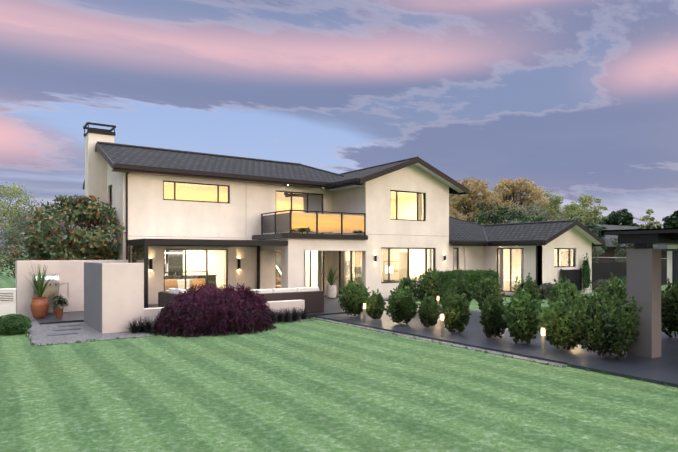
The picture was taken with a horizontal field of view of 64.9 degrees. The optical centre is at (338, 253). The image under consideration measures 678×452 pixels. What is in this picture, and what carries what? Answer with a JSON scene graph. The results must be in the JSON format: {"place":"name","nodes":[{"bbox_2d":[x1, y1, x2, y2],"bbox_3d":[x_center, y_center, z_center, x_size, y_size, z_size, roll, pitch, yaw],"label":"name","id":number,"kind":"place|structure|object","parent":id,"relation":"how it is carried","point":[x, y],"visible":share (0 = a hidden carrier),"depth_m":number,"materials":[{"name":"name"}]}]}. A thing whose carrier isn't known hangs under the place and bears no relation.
{"place":"outdoors","nodes":[
{"label":"outdoors","id":0,"kind":"place"},
{"bbox_2d":[0,182,37,231],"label":"tree","id":1,"kind":"object","parent":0,"point":[11,193],"depth_m":45.16,"materials":[{"name":"green plant"}]},
{"bbox_2d":[0,209,84,254],"bbox_3d":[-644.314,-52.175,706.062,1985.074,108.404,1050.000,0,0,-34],"label":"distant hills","id":2,"kind":"structure","parent":0,"point":[13,227],"depth_m":667.34,"materials":[{"name":"green plant"}]},
{"bbox_2d":[165,253,204,253],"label":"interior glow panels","id":3,"kind":"object","parent":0,"point":[184,253],"depth_m":24.33,"materials":[{"name":"white"}]},
{"bbox_2d":[85,133,591,303],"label":"house walls","id":4,"kind":"structure","parent":0,"point":[151,212],"depth_m":22.86,"materials":[{"name":"beige paint"}]},
{"bbox_2d":[0,255,677,451],"bbox_3d":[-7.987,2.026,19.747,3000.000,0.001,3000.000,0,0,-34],"label":"lawn","id":5,"kind":"structure","parent":0,"point":[313,386],"depth_m":7.46,"materials":[{"name":"green plant"}]},
{"bbox_2d":[0,288,15,317],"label":"heat pump unit","id":6,"kind":"object","parent":5,"relation":"on","point":[7,301],"visible":0.73,"depth_m":15.28,"materials":[{"name":"white paint"}]},
{"bbox_2d":[0,313,31,334],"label":"shrub","id":7,"kind":"object","parent":5,"relation":"on","point":[26,321],"depth_m":13.32,"materials":[{"name":"green plant"}]},
{"bbox_2d":[0,233,33,278],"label":"shrub","id":8,"kind":"object","parent":5,"relation":"on","point":[12,257],"depth_m":23.61,"materials":[{"name":"green plant"}]},
{"bbox_2d":[0,197,84,254],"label":"grey tree","id":9,"kind":"object","parent":5,"relation":"on","point":[11,231],"depth_m":29.17,"materials":[{"name":"plant"}]},
{"bbox_2d":[20,194,125,260],"bbox_3d":[-9.773,-0.091,19.774,3.565,4.334,3.455,0,0,-34],"label":"magnolia tree","id":10,"kind":"object","parent":5,"relation":"on","point":[100,246],"depth_m":19.15,"materials":[{"name":"green plant"}]},
{"bbox_2d":[15,260,304,333],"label":"patio walls","id":11,"kind":"structure","parent":5,"relation":"on","point":[106,296],"depth_m":14.39,"materials":[{"name":"paint"}]},
{"bbox_2d":[149,283,275,336],"bbox_3d":[-3.328,1.404,14.151,3.274,1.293,2.545,0,0,-34],"label":"japanese maple","id":12,"kind":"object","parent":5,"relation":"on","point":[250,307],"depth_m":13.44,"materials":[{"name":"purple plant"}]},
{"bbox_2d":[83,122,604,307],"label":"house trim","id":13,"kind":"structure","parent":5,"relation":"on","point":[257,241],"depth_m":22.27,"materials":[{"name":"black metal"}]},
{"bbox_2d":[128,245,143,262],"bbox_3d":[-7.175,0.826,18.823,0.010,2.200,2.420,0,0,-34],"label":"window","id":14,"kind":"structure","parent":13,"relation":"attached to","point":[135,254],"depth_m":18.71,"materials":[{"name":"glass"}]},
{"bbox_2d":[117,234,423,237],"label":"wall control joints","id":15,"kind":"object","parent":13,"relation":"attached to","point":[219,237],"depth_m":21.74,"materials":[{"name":"grey paint"}]},
{"bbox_2d":[149,255,445,269],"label":"wall lights","id":16,"kind":"object","parent":13,"relation":"attached to","point":[151,264],"depth_m":22.20},
{"bbox_2d":[262,212,363,232],"bbox_3d":[-1.111,-1.239,21.784,4.354,0.750,2.015,0,0,1],"label":"balcony glass","id":17,"kind":"object","parent":13,"relation":"attached to","point":[306,222],"visible":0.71,"depth_m":21.69,"materials":[{"name":"clear glass"}]},
{"bbox_2d":[165,191,515,291],"bbox_3d":[0.889,-0.499,25.811,21.100,5.050,10.700,0,0,-34],"label":"interior fitout","id":18,"kind":"object","parent":13,"relation":"attached to","point":[214,273],"depth_m":26.15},
{"bbox_2d":[276,251,280,287],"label":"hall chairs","id":19,"kind":"object","parent":18,"relation":"on","point":[278,284],"depth_m":26.71,"materials":[{"name":"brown wood"}]},
{"bbox_2d":[110,180,574,294],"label":"window frames","id":20,"kind":"structure","parent":13,"relation":"attached to","point":[396,191],"depth_m":23.96,"materials":[{"name":"black metal"}]},
{"bbox_2d":[111,182,573,291],"bbox_3d":[1.176,-0.464,24.135,21.583,4.690,2.282,0,0,-16],"label":"window glass","id":21,"kind":"object","parent":20,"relation":"in","point":[194,192],"visible":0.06,"depth_m":23.76,"materials":[{"name":"clear glass"}]},
{"bbox_2d":[99,144,593,243],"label":"roof tiles","id":22,"kind":"object","parent":13,"relation":"on","point":[459,230],"visible":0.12,"depth_m":24.57,"materials":[{"name":"black tile"}]},
{"bbox_2d":[304,191,523,290],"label":"curtains","id":23,"kind":"object","parent":13,"relation":"attached to","point":[403,272],"depth_m":27.29,"materials":[{"name":"grey fabric"}]},
{"bbox_2d":[22,318,668,385],"bbox_3d":[-0.216,1.984,12.646,6.943,0.085,17.655,0,0,-67],"label":"edging","id":24,"kind":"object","parent":5,"relation":"on","point":[547,363],"depth_m":12.20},
{"bbox_2d":[26,310,673,366],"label":"gravel beds","id":25,"kind":"object","parent":5,"relation":"on","point":[38,331],"visible":0.52,"depth_m":13.12,"materials":[{"name":"grey gravel"}]},
{"bbox_2d":[123,318,141,332],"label":"black mondo grass","id":26,"kind":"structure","parent":25,"relation":"on","point":[133,327],"depth_m":13.53,"materials":[{"name":"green plant"}]},
{"bbox_2d":[131,317,151,331],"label":"black mondo grass","id":27,"kind":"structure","parent":25,"relation":"on","point":[143,325],"depth_m":13.67,"materials":[{"name":"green plant"}]},
{"bbox_2d":[131,317,155,332],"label":"black mondo grass","id":28,"kind":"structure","parent":25,"relation":"on","point":[148,328],"depth_m":13.55,"materials":[{"name":"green plant"}]},
{"bbox_2d":[270,309,285,322],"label":"black mondo grass","id":29,"kind":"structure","parent":25,"relation":"on","point":[272,313],"depth_m":15.50,"materials":[{"name":"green plant"}]},
{"bbox_2d":[274,309,288,321],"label":"black mondo grass","id":30,"kind":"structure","parent":25,"relation":"on","point":[280,316],"depth_m":15.74,"materials":[{"name":"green plant"}]},
{"bbox_2d":[280,308,292,321],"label":"black mondo grass","id":31,"kind":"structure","parent":25,"relation":"on","point":[287,317],"depth_m":15.71,"materials":[{"name":"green plant"}]},
{"bbox_2d":[290,307,304,320],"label":"black mondo grass","id":32,"kind":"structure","parent":25,"relation":"on","point":[295,317],"depth_m":15.93,"materials":[{"name":"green plant"}]},
{"bbox_2d":[299,307,310,318],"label":"black mondo grass","id":33,"kind":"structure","parent":25,"relation":"on","point":[304,315],"depth_m":16.39,"materials":[{"name":"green plant"}]},
{"bbox_2d":[435,268,499,298],"bbox_3d":[5.797,1.349,24.171,3.780,1.442,1.298,0,0,-34],"label":"box hedge","id":34,"kind":"object","parent":5,"relation":"on","point":[471,273],"depth_m":23.74,"materials":[{"name":"green plant"}]},
{"bbox_2d":[469,201,513,224],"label":"tree","id":35,"kind":"object","parent":5,"relation":"on","point":[497,218],"depth_m":40.67,"materials":[{"name":"green plant"}]},
{"bbox_2d":[504,218,521,223],"bbox_3d":[11.524,-0.136,34.699,3.635,4.425,3.046,0,0,-34],"label":"tree","id":36,"kind":"object","parent":5,"relation":"on","point":[516,221],"depth_m":35.02,"materials":[{"name":"green plant"}]},
{"bbox_2d":[504,209,548,222],"bbox_3d":[13.127,-0.547,37.450,4.224,5.247,4.044,0,0,-34],"label":"tree","id":37,"kind":"object","parent":5,"relation":"on","point":[521,216],"depth_m":37.31,"materials":[{"name":"green plant"}]},
{"bbox_2d":[508,202,564,222],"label":"tree","id":38,"kind":"object","parent":5,"relation":"on","point":[537,211],"depth_m":45.46,"materials":[{"name":"green plant"}]},
{"bbox_2d":[560,268,581,290],"bbox_3d":[11.325,1.326,26.001,1.680,1.200,0.080,0,0,-34],"label":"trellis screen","id":39,"kind":"object","parent":5,"relation":"on","point":[574,276],"visible":0.58,"depth_m":26.14,"materials":[{"name":"grey metal"}]},
{"bbox_2d":[556,201,592,223],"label":"tree","id":40,"kind":"object","parent":5,"relation":"on","point":[578,206],"depth_m":93.27,"materials":[{"name":"green plant"}]},
{"bbox_2d":[581,253,591,292],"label":"shrub","id":41,"kind":"object","parent":5,"relation":"on","point":[585,273],"depth_m":26.45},
{"bbox_2d":[568,213,607,249],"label":"tree","id":42,"kind":"object","parent":5,"relation":"on","point":[596,229],"visible":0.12,"depth_m":40.10,"materials":[{"name":"green plant"}]},
{"bbox_2d":[592,233,603,262],"bbox_3d":[17.036,0.160,37.319,3.082,3.832,3.005,0,0,-34],"label":"tree","id":43,"kind":"object","parent":5,"relation":"on","point":[597,250],"depth_m":36.97,"materials":[{"name":"green plant"}]},
{"bbox_2d":[592,278,608,290],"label":"shrub","id":44,"kind":"object","parent":5,"relation":"on","point":[602,282],"depth_m":28.52,"materials":[{"name":"green plant"}]},
{"bbox_2d":[616,276,626,287],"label":"shrub","id":45,"kind":"object","parent":5,"relation":"on","point":[623,279],"depth_m":30.11,"materials":[{"name":"green plant"}]},
{"bbox_2d":[581,223,666,262],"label":"neighbour houses","id":46,"kind":"structure","parent":5,"relation":"on","point":[609,251],"depth_m":45.03,"materials":[{"name":"grey"}]},
{"bbox_2d":[592,261,666,289],"bbox_3d":[17.173,1.266,31.949,12.153,1.520,0.120,0,0,-34],"label":"boundary fence","id":47,"kind":"object","parent":5,"relation":"on","point":[603,270],"visible":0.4,"depth_m":31.02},
{"bbox_2d":[609,227,656,261],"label":"tree","id":48,"kind":"object","parent":5,"relation":"on","point":[620,252],"depth_m":40.23,"materials":[{"name":"green plant"}]},
{"bbox_2d":[0,0,677,227],"label":"sky","id":49,"kind":"structure","parent":0,"point":[571,98],"materials":[{"name":"blue"}]},
{"bbox_2d":[35,293,677,387],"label":"patio paving","id":50,"kind":"structure","parent":0,"point":[662,369],"depth_m":11.70,"materials":[{"name":"stone"}]},
{"bbox_2d":[30,297,63,317],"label":"terracotta pots","id":51,"kind":"object","parent":50,"relation":"on","point":[39,307],"visible":0.98,"depth_m":16.07,"materials":[{"name":"orange ceramic"}]},
{"bbox_2d":[19,264,61,296],"bbox_3d":[-9.130,0.806,16.299,1.177,1.040,0.748,0,0,-7],"label":"flax plant","id":52,"kind":"object","parent":51,"relation":"on","point":[39,288],"visible":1,"depth_m":16.16,"materials":[{"name":"green plant"}]},
{"bbox_2d":[51,294,68,309],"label":"potted herb","id":53,"kind":"object","parent":51,"relation":"on","point":[54,306],"depth_m":16.23,"materials":[{"name":"green plant"}]},
{"bbox_2d":[34,274,68,312],"bbox_3d":[-9.272,1.314,17.221,0.960,1.285,0.645,0,0,-34],"label":"barbecue","id":54,"kind":"object","parent":50,"relation":"on","point":[52,288],"visible":0.5,"depth_m":17.00,"materials":[{"name":"silver metal"}]},
{"bbox_2d":[158,287,323,312],"bbox_3d":[-3.223,1.506,17.567,4.550,0.840,3.050,0,0,-34],"label":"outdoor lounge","id":55,"kind":"object","parent":50,"relation":"on","point":[313,297],"visible":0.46,"depth_m":17.05,"materials":[{"name":"brown wicker"}]},
{"bbox_2d":[326,285,336,297],"bbox_3d":[-0.326,1.646,23.057,0.450,0.560,0.445,0,0,-34],"label":"concrete planter","id":56,"kind":"object","parent":50,"relation":"on","point":[331,291],"visible":0.96,"depth_m":22.88,"materials":[{"name":"white concrete"}]},
{"bbox_2d":[324,266,344,284],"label":"potted plant","id":57,"kind":"object","parent":56,"relation":"in","point":[330,278],"visible":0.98,"depth_m":22.98,"materials":[{"name":"green plant"}]},
{"bbox_2d":[337,275,370,315],"bbox_3d":[0.496,1.315,16.776,1.176,1.314,1.024,0,0,-34],"label":"pittosporum shrub","id":58,"kind":"object","parent":50,"relation":"on","point":[363,292],"depth_m":16.57,"materials":[{"name":"green plant"}]},
{"bbox_2d":[364,289,385,318],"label":"pittosporum shrub","id":59,"kind":"object","parent":50,"relation":"on","point":[372,302],"depth_m":15.75,"materials":[{"name":"green plant"}]},
{"bbox_2d":[381,285,418,324],"bbox_3d":[1.693,1.433,14.901,1.112,1.116,0.876,0,0,-34],"label":"pittosporum shrub","id":60,"kind":"object","parent":50,"relation":"on","point":[406,297],"depth_m":14.76,"materials":[{"name":"green plant"}]},
{"bbox_2d":[393,276,416,299],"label":"pittosporum shrub","id":61,"kind":"object","parent":50,"relation":"on","point":[411,284],"depth_m":19.86,"materials":[{"name":"green plant"}]},
{"bbox_2d":[417,293,440,327],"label":"pittosporum shrub","id":62,"kind":"object","parent":50,"relation":"on","point":[423,312],"depth_m":14.04,"materials":[{"name":"green plant"}]},
{"bbox_2d":[413,268,445,303],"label":"pittosporum shrub","id":63,"kind":"object","parent":50,"relation":"on","point":[426,276],"depth_m":18.73,"materials":[{"name":"green plant"}]},
{"bbox_2d":[363,300,545,355],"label":"bollard lights","id":64,"kind":"object","parent":50,"relation":"on","point":[442,335],"visible":0.46,"depth_m":12.65},
{"bbox_2d":[363,296,544,334],"bbox_3d":[3.713,1.511,14.230,4.072,0.130,6.822,0,0,-34],"label":"bollard light glow","id":65,"kind":"object","parent":64,"relation":"attached to","point":[442,318],"visible":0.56,"depth_m":12.66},
{"bbox_2d":[439,288,471,332],"bbox_3d":[2.901,1.437,13.318,0.854,1.113,0.895,0,0,-34],"label":"pittosporum shrub","id":66,"kind":"object","parent":50,"relation":"on","point":[449,301],"depth_m":13.12,"materials":[{"name":"green plant"}]},
{"bbox_2d":[447,275,475,302],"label":"pittosporum shrub","id":67,"kind":"object","parent":50,"relation":"on","point":[455,284],"depth_m":17.83,"materials":[{"name":"green plant"}]},
{"bbox_2d":[472,273,504,311],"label":"pittosporum shrub","id":68,"kind":"object","parent":50,"relation":"on","point":[479,294],"depth_m":16.69,"materials":[{"name":"green plant"}]},
{"bbox_2d":[479,290,507,337],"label":"pittosporum shrub","id":69,"kind":"object","parent":50,"relation":"on","point":[496,324],"depth_m":12.37,"materials":[{"name":"green plant"}]},
{"bbox_2d":[502,289,542,343],"bbox_3d":[3.963,1.374,11.727,0.839,1.234,0.924,0,0,-34],"label":"pittosporum shrub","id":70,"kind":"object","parent":50,"relation":"on","point":[531,320],"depth_m":11.51,"materials":[{"name":"green plant"}]},
{"bbox_2d":[512,272,544,311],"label":"pittosporum shrub","id":71,"kind":"object","parent":50,"relation":"on","point":[527,284],"depth_m":15.58,"materials":[{"name":"green plant"}]},
{"bbox_2d":[538,282,556,299],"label":"shrub","id":72,"kind":"object","parent":50,"relation":"on","point":[542,288],"depth_m":23.58,"materials":[{"name":"green plant"}]},
{"bbox_2d":[535,291,582,349],"bbox_3d":[4.681,1.348,10.871,1.092,1.217,1.121,0,0,-34],"label":"pittosporum shrub","id":73,"kind":"object","parent":50,"relation":"on","point":[550,313],"depth_m":10.73,"materials":[{"name":"green plant"}]},
{"bbox_2d":[545,276,586,305],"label":"pittosporum shrub","id":74,"kind":"object","parent":50,"relation":"on","point":[555,290],"depth_m":14.65,"materials":[{"name":"green plant"}]},
{"bbox_2d":[567,276,642,358],"bbox_3d":[5.119,1.201,10.247,1.531,1.572,1.345,0,0,-34],"label":"pittosporum shrub","id":75,"kind":"object","parent":50,"relation":"on","point":[629,323],"depth_m":9.91,"materials":[{"name":"green plant"}]},
{"bbox_2d":[599,272,626,303],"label":"pittosporum shrub","id":76,"kind":"object","parent":50,"relation":"on","point":[609,284],"depth_m":13.35,"materials":[{"name":"green plant"}]},
{"bbox_2d":[627,249,660,357],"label":"pillar","id":77,"kind":"structure","parent":50,"relation":"on","point":[644,277],"depth_m":10.16,"materials":[{"name":"grey concrete"}]},
{"bbox_2d":[601,228,677,250],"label":"carport roof","id":78,"kind":"structure","parent":77,"relation":"on","point":[643,238],"depth_m":10.17,"materials":[{"name":"black metal"}]},
{"bbox_2d":[661,277,677,337],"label":"pittosporum shrub","id":79,"kind":"object","parent":50,"relation":"on","point":[668,318],"depth_m":12.28,"materials":[{"name":"green plant"}]},
{"bbox_2d":[385,266,392,272],"bbox_3d":[2.533,0.801,26.863,0.390,0.350,0.400,0,0,-34],"label":"table lamp shade","id":80,"kind":"object","parent":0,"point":[390,269],"depth_m":26.72,"materials":[{"name":"white fabric"}]},
{"bbox_2d":[449,177,513,223],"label":"tree","id":81,"kind":"object","parent":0,"point":[474,187],"depth_m":58.13,"materials":[{"name":"brown plant"}]},
{"bbox_2d":[476,184,517,224],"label":"tree","id":82,"kind":"object","parent":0,"point":[487,203],"depth_m":83.63,"materials":[{"name":"green plant"}]},
{"bbox_2d":[488,177,545,216],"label":"tree","id":83,"kind":"object","parent":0,"point":[509,187],"depth_m":66.33,"materials":[{"name":"brown plant"}]},
{"bbox_2d":[526,197,560,220],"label":"tree","id":84,"kind":"object","parent":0,"point":[545,202],"depth_m":87.20,"materials":[{"name":"green plant"}]},
{"bbox_2d":[531,191,576,220],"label":"tree","id":85,"kind":"object","parent":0,"point":[554,203],"depth_m":62.73,"materials":[{"name":"green plant"}]},
{"bbox_2d":[571,194,607,223],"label":"tree","id":86,"kind":"object","parent":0,"point":[588,200],"depth_m":58.93,"materials":[{"name":"green plant"}]},
{"bbox_2d":[599,209,638,226],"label":"tree","id":87,"kind":"object","parent":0,"point":[624,216],"depth_m":56.37,"materials":[{"name":"green plant"}]},
{"bbox_2d":[637,209,661,228],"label":"tree","id":88,"kind":"object","parent":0,"point":[650,223],"depth_m":51.30,"materials":[{"name":"green plant"}]},
{"bbox_2d":[662,210,677,227],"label":"tree","id":89,"kind":"object","parent":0,"point":[671,221],"depth_m":49.24,"materials":[{"name":"green plant"}]},
{"bbox_2d":[667,245,677,288],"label":"garage walls","id":90,"kind":"structure","parent":0,"point":[672,266],"depth_m":26.89,"materials":[{"name":"white paint"}]}
]}

